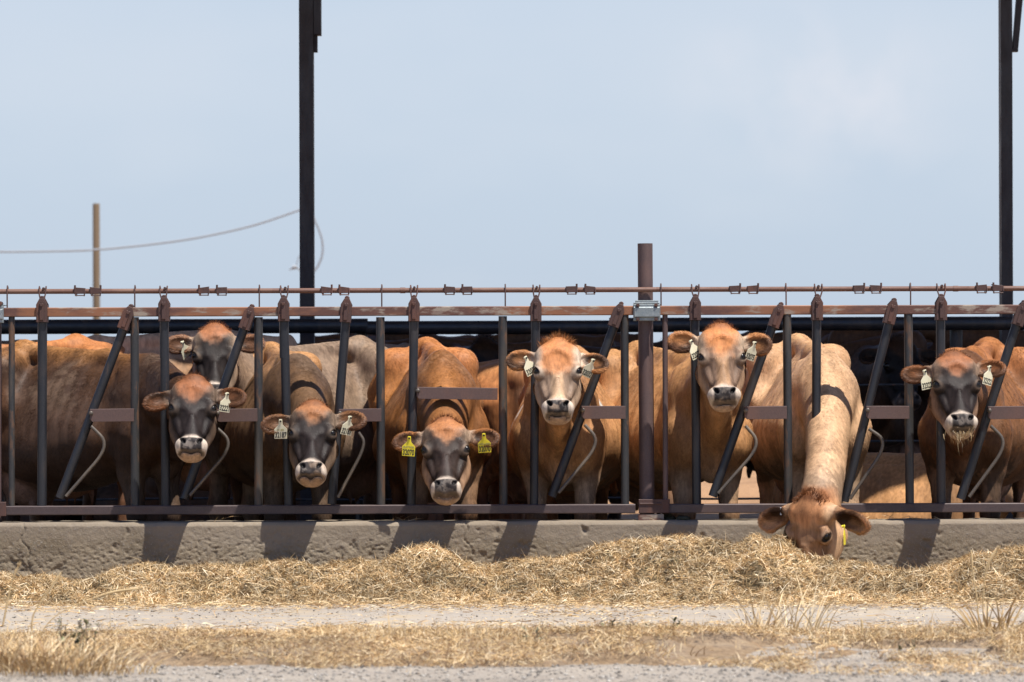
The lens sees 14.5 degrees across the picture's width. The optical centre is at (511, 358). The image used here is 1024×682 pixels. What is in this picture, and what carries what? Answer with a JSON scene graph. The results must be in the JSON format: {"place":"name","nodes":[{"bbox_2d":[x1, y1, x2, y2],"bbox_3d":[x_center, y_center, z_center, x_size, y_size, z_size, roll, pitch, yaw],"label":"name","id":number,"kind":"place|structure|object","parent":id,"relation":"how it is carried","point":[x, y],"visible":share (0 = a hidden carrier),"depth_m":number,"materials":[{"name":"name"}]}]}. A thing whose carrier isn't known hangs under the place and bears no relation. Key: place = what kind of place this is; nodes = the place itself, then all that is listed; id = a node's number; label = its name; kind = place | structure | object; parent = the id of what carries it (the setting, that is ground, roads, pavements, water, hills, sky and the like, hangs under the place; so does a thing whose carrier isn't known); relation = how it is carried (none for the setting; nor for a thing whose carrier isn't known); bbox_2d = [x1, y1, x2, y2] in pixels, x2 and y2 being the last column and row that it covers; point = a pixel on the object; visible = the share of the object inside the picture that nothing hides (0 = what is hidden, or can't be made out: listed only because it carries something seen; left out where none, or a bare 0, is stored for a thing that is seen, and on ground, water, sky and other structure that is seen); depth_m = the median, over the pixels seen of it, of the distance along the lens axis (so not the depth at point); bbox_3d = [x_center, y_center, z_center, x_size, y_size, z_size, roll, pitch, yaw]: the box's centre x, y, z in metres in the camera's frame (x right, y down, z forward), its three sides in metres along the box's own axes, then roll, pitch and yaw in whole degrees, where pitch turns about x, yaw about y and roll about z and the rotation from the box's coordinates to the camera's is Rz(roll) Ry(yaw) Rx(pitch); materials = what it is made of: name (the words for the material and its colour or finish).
{"place":"outdoors","nodes":[
{"label":"outdoors","id":0,"kind":"place"},
{"bbox_2d":[0,601,1023,634],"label":"feed lane","id":1,"kind":"structure","parent":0,"point":[944,615],"depth_m":17.80,"materials":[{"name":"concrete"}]},
{"bbox_2d":[0,530,1023,606],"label":"hay pile","id":2,"kind":"object","parent":1,"relation":"on","point":[682,568],"visible":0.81,"depth_m":18.98,"materials":[{"name":"plant"}]},
{"bbox_2d":[0,518,1023,580],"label":"feed curb","id":3,"kind":"structure","parent":1,"relation":"on","point":[75,549],"depth_m":19.86,"materials":[{"name":"concrete"}]},
{"bbox_2d":[0,301,5,521],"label":"fence post","id":4,"kind":"object","parent":3,"relation":"on","point":[2,508],"visible":1,"depth_m":20.03,"materials":[{"name":"brown metal"}]},
{"bbox_2d":[214,513,938,521],"bbox_3d":[0.306,0.777,19.980,3.612,0.048,0.313,0,0,0],"label":"curb straw","id":5,"kind":"object","parent":3,"relation":"on","point":[653,517],"visible":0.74,"depth_m":19.97,"materials":[{"name":"beige plant"}]},
{"bbox_2d":[633,243,669,519],"bbox_3d":[0.690,0.121,20.023,0.179,1.382,0.154,0,0,0],"label":"fence post","id":6,"kind":"object","parent":3,"relation":"on","point":[646,310],"visible":0.98,"depth_m":20.02,"materials":[{"name":"brown metal"}]},
{"bbox_2d":[0,284,656,514],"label":"headlock fence panel","id":7,"kind":"object","parent":6,"relation":"attached to","point":[42,312],"visible":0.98,"depth_m":19.98,"materials":[{"name":"metal"}]},
{"bbox_2d":[656,282,1023,512],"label":"headlock fence panel","id":8,"kind":"object","parent":6,"relation":"attached to","point":[817,309],"visible":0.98,"depth_m":19.98,"materials":[{"name":"brown metal"}]},
{"bbox_2d":[0,595,1023,634],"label":"loose straw","id":9,"kind":"object","parent":1,"relation":"on","point":[625,603],"visible":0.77,"depth_m":18.23,"materials":[{"name":"beige plant"}]},
{"bbox_2d":[0,635,1023,681],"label":"gravel verge","id":10,"kind":"structure","parent":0,"point":[683,677],"depth_m":14.47,"materials":[{"name":"beige gravel"}]},
{"bbox_2d":[0,631,147,672],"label":"dry grass tuft","id":11,"kind":"object","parent":10,"relation":"on","point":[5,660],"visible":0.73,"depth_m":14.52,"materials":[{"name":"plant"}]},
{"bbox_2d":[52,618,102,655],"bbox_3d":[-1.623,1.055,14.960,0.178,0.183,0.132,0,0,-36],"label":"weed","id":12,"kind":"object","parent":10,"relation":"on","point":[77,640],"visible":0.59,"depth_m":14.96,"materials":[{"name":"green plant"}]},
{"bbox_2d":[0,641,183,676],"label":"dry grass tuft","id":13,"kind":"object","parent":10,"relation":"on","point":[75,670],"visible":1,"depth_m":14.35,"materials":[{"name":"plant"}]},
{"bbox_2d":[0,606,1023,677],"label":"dry grass strip","id":14,"kind":"object","parent":10,"relation":"on","point":[324,646],"visible":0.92,"depth_m":15.28,"materials":[{"name":"plant"}]},
{"bbox_2d":[2,561,21,626],"bbox_3d":[-1.933,0.910,15.596,0.081,0.259,0.033,0,0,-9],"label":"dry stalk","id":15,"kind":"object","parent":14,"relation":"on","point":[15,571],"visible":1,"depth_m":15.60,"materials":[{"name":"plant"}]},
{"bbox_2d":[31,573,60,634],"bbox_3d":[-1.801,0.948,15.600,0.119,0.242,0.009,0,0,0],"label":"dry stalk","id":16,"kind":"object","parent":14,"relation":"on","point":[53,583],"visible":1,"depth_m":15.60,"materials":[{"name":"plant"}]},
{"bbox_2d":[38,585,141,640],"bbox_3d":[-1.631,0.993,15.600,0.424,0.240,0.026,0,0,0],"label":"dry stalk","id":17,"kind":"object","parent":14,"relation":"on","point":[114,592],"visible":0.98,"depth_m":15.60,"materials":[{"name":"plant"}]},
{"bbox_2d":[599,617,619,625],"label":"weed","id":18,"kind":"object","parent":14,"relation":"on","point":[611,621],"visible":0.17,"depth_m":16.20,"materials":[{"name":"beige plant"}]},
{"bbox_2d":[517,634,704,657],"bbox_3d":[0.349,1.085,15.208,0.756,0.070,0.434,0,0,0],"label":"dry grass tuft","id":19,"kind":"object","parent":14,"relation":"on","point":[627,648],"visible":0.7,"depth_m":15.19,"materials":[{"name":"plant"}]},
{"bbox_2d":[725,602,795,628],"bbox_3d":[1.001,1.050,16.188,0.290,0.137,0.283,0,0,0],"label":"dry grass tuft","id":20,"kind":"object","parent":14,"relation":"on","point":[779,622],"visible":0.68,"depth_m":16.23,"materials":[{"name":"plant"}]},
{"bbox_2d":[721,572,852,632],"bbox_3d":[1.107,0.992,16.447,0.504,0.252,0.403,0,0,-13],"label":"dry grass tuft","id":21,"kind":"object","parent":14,"relation":"on","point":[817,623],"visible":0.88,"depth_m":16.41,"materials":[{"name":"plant"}]},
{"bbox_2d":[789,624,950,649],"bbox_3d":[1.378,1.070,15.570,0.615,0.095,0.345,0,0,0],"label":"dry grass tuft","id":22,"kind":"object","parent":14,"relation":"on","point":[865,641],"visible":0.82,"depth_m":15.54,"materials":[{"name":"plant"}]},
{"bbox_2d":[898,638,916,652],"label":"weed","id":23,"kind":"object","parent":14,"relation":"on","point":[899,646],"visible":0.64,"depth_m":15.19,"materials":[{"name":"beige plant"}]},
{"bbox_2d":[970,551,978,625],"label":"dry stalk","id":24,"kind":"object","parent":14,"relation":"on","point":[971,559],"visible":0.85,"depth_m":16.40,"materials":[{"name":"plant"}]},
{"bbox_2d":[941,592,1023,628],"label":"dry grass tuft","id":25,"kind":"object","parent":14,"relation":"on","point":[986,618],"visible":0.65,"depth_m":15.94,"materials":[{"name":"plant"}]},
{"bbox_2d":[982,545,998,621],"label":"dry stalk","id":26,"kind":"object","parent":14,"relation":"on","point":[991,558],"visible":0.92,"depth_m":16.40,"materials":[{"name":"plant"}]},
{"bbox_2d":[520,626,542,644],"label":"weed","id":27,"kind":"object","parent":10,"relation":"on","point":[537,630],"visible":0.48,"depth_m":15.42,"materials":[{"name":"beige plant"}]},
{"bbox_2d":[613,620,652,627],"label":"weed","id":28,"kind":"object","parent":10,"relation":"on","point":[632,624],"visible":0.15,"depth_m":16.07,"materials":[{"name":"beige plant"}]},
{"bbox_2d":[669,616,685,626],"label":"weed","id":29,"kind":"object","parent":10,"relation":"on","point":[674,619],"visible":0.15,"depth_m":16.02,"materials":[{"name":"beige plant"}]},
{"bbox_2d":[0,0,1023,342],"label":"sky","id":30,"kind":"structure","parent":0,"point":[474,143],"materials":[{"name":"blue"}]},
{"bbox_2d":[608,466,759,518],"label":"yard dirt","id":31,"kind":"structure","parent":0,"point":[748,487],"depth_m":30.53,"materials":[{"name":"brown soil"}]},
{"bbox_2d":[2,493,82,520],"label":"cow","id":32,"kind":"object","parent":31,"relation":"on","point":[48,517],"visible":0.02,"depth_m":24.28},
{"bbox_2d":[2,333,126,520],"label":"cow","id":33,"kind":"object","parent":31,"relation":"on","point":[75,340],"visible":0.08,"depth_m":21.81},
{"bbox_2d":[65,515,93,520],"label":"cow","id":34,"kind":"object","parent":31,"relation":"on","point":[73,518],"depth_m":24.70},
{"bbox_2d":[2,339,246,520],"bbox_3d":[-2.057,0.530,20.646,0.758,1.267,2.346,0,0,-41],"label":"cow","id":35,"kind":"object","parent":31,"relation":"on","point":[189,401],"visible":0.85,"depth_m":20.57},
{"bbox_2d":[2,330,297,520],"bbox_3d":[-2.230,0.493,22.137,2.210,1.337,0.662,0,0,0],"label":"cow","id":36,"kind":"object","parent":31,"relation":"on","point":[149,343],"visible":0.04,"depth_m":22.07},
{"bbox_2d":[63,478,353,520],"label":"cow","id":37,"kind":"object","parent":31,"relation":"on","point":[112,490],"visible":0.04,"depth_m":24.18},
{"bbox_2d":[190,335,375,356],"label":"cow","id":38,"kind":"object","parent":31,"relation":"on","point":[372,339],"visible":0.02,"depth_m":25.56},
{"bbox_2d":[169,320,408,519],"bbox_3d":[-1.154,0.475,21.555,0.653,1.368,1.981,0,0,38],"label":"cow","id":39,"kind":"object","parent":31,"relation":"on","point":[210,344],"visible":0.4,"depth_m":21.50},
{"bbox_2d":[219,341,366,519],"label":"cow","id":40,"kind":"object","parent":31,"relation":"on","point":[311,422],"visible":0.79,"depth_m":20.29},
{"bbox_2d":[331,496,388,519],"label":"cow","id":41,"kind":"object","parent":31,"relation":"on","point":[352,517],"depth_m":24.56},
{"bbox_2d":[367,337,500,519],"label":"cow","id":42,"kind":"object","parent":31,"relation":"on","point":[452,442],"visible":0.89,"depth_m":20.39},
{"bbox_2d":[299,333,620,503],"bbox_3d":[-0.331,0.475,26.391,2.207,1.361,0.663,0,0,-8],"label":"cow","id":43,"kind":"object","parent":31,"relation":"on","point":[403,337],"visible":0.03,"depth_m":26.28},
{"bbox_2d":[438,334,515,361],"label":"cow","id":44,"kind":"object","parent":31,"relation":"on","point":[482,348],"visible":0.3,"depth_m":23.75},
{"bbox_2d":[428,479,526,519],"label":"cow","id":45,"kind":"object","parent":31,"relation":"on","point":[493,493],"visible":0.05,"depth_m":22.25},
{"bbox_2d":[385,334,615,519],"bbox_3d":[-0.406,0.482,25.174,2.186,1.348,0.656,0,0,-2],"label":"cow","id":46,"kind":"object","parent":31,"relation":"on","point":[591,341],"visible":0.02,"depth_m":25.16},
{"bbox_2d":[2,316,1023,519],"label":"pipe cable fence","id":47,"kind":"object","parent":31,"relation":"on","point":[956,326],"visible":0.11,"depth_m":23.57,"materials":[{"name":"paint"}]},
{"bbox_2d":[385,333,673,519],"bbox_3d":[0.110,0.499,24.716,2.218,1.314,0.640,0,0,-4],"label":"cow","id":48,"kind":"object","parent":31,"relation":"on","point":[444,341],"visible":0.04,"depth_m":24.64},
{"bbox_2d":[475,332,637,518],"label":"cow","id":49,"kind":"object","parent":31,"relation":"on","point":[617,339],"depth_m":26.70},
{"bbox_2d":[505,330,620,519],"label":"cow","id":50,"kind":"object","parent":31,"relation":"on","point":[562,368],"visible":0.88,"depth_m":20.21},
{"bbox_2d":[477,359,673,519],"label":"cow","id":51,"kind":"object","parent":31,"relation":"on","point":[488,375],"visible":0.04,"depth_m":22.00},
{"bbox_2d":[299,0,1022,519],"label":"shade shelter","id":52,"kind":"object","parent":31,"relation":"on","point":[311,22],"visible":0.62,"depth_m":23.94,"materials":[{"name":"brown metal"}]},
{"bbox_2d":[0,209,323,270],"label":"cable","id":53,"kind":"object","parent":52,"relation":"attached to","point":[218,233],"visible":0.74,"depth_m":41.99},
{"bbox_2d":[595,318,772,519],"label":"cow","id":54,"kind":"object","parent":31,"relation":"on","point":[717,349],"visible":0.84,"depth_m":20.27},
{"bbox_2d":[572,331,830,513],"bbox_3d":[1.381,0.470,25.009,2.207,1.361,0.663,0,0,-8],"label":"cow","id":55,"kind":"object","parent":31,"relation":"on","point":[778,337],"visible":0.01,"depth_m":25.02},
{"bbox_2d":[741,333,871,560],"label":"cow","id":56,"kind":"object","parent":31,"relation":"on","point":[818,516],"visible":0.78,"depth_m":20.17},
{"bbox_2d":[717,331,931,503],"bbox_3d":[2.200,0.479,25.637,2.262,1.340,0.653,0,0,0],"label":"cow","id":57,"kind":"object","parent":31,"relation":"on","point":[749,465],"visible":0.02,"depth_m":25.57},
{"bbox_2d":[850,332,935,452],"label":"cow","id":58,"kind":"object","parent":31,"relation":"on","point":[862,360],"visible":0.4,"depth_m":23.93},
{"bbox_2d":[773,452,1012,518],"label":"ground","id":59,"kind":"structure","parent":31,"relation":"on","point":[884,482],"depth_m":22.27,"materials":[{"name":"brown soil"}]},
{"bbox_2d":[827,330,1023,452],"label":"cow","id":60,"kind":"object","parent":31,"relation":"on","point":[851,342],"visible":0.17,"depth_m":24.54},
{"bbox_2d":[900,337,1023,518],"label":"cow","id":61,"kind":"object","parent":31,"relation":"on","point":[958,381],"visible":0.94,"depth_m":20.27},
{"bbox_2d":[939,428,975,449],"bbox_3d":[2.162,0.399,19.582,0.162,0.158,0.099,0,0,22],"label":"hay wisp","id":62,"kind":"object","parent":61,"relation":"hanging from","point":[959,436],"visible":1,"depth_m":19.58,"materials":[{"name":"plant"}]},
{"label":"ground","id":63,"kind":"structure","parent":0,"visible":0},
{"bbox_2d":[93,203,99,334],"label":"wooden pole","id":64,"kind":"object","parent":63,"relation":"on","point":[96,245],"visible":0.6,"depth_m":43.97,"materials":[{"name":"brown wood"}]}
]}

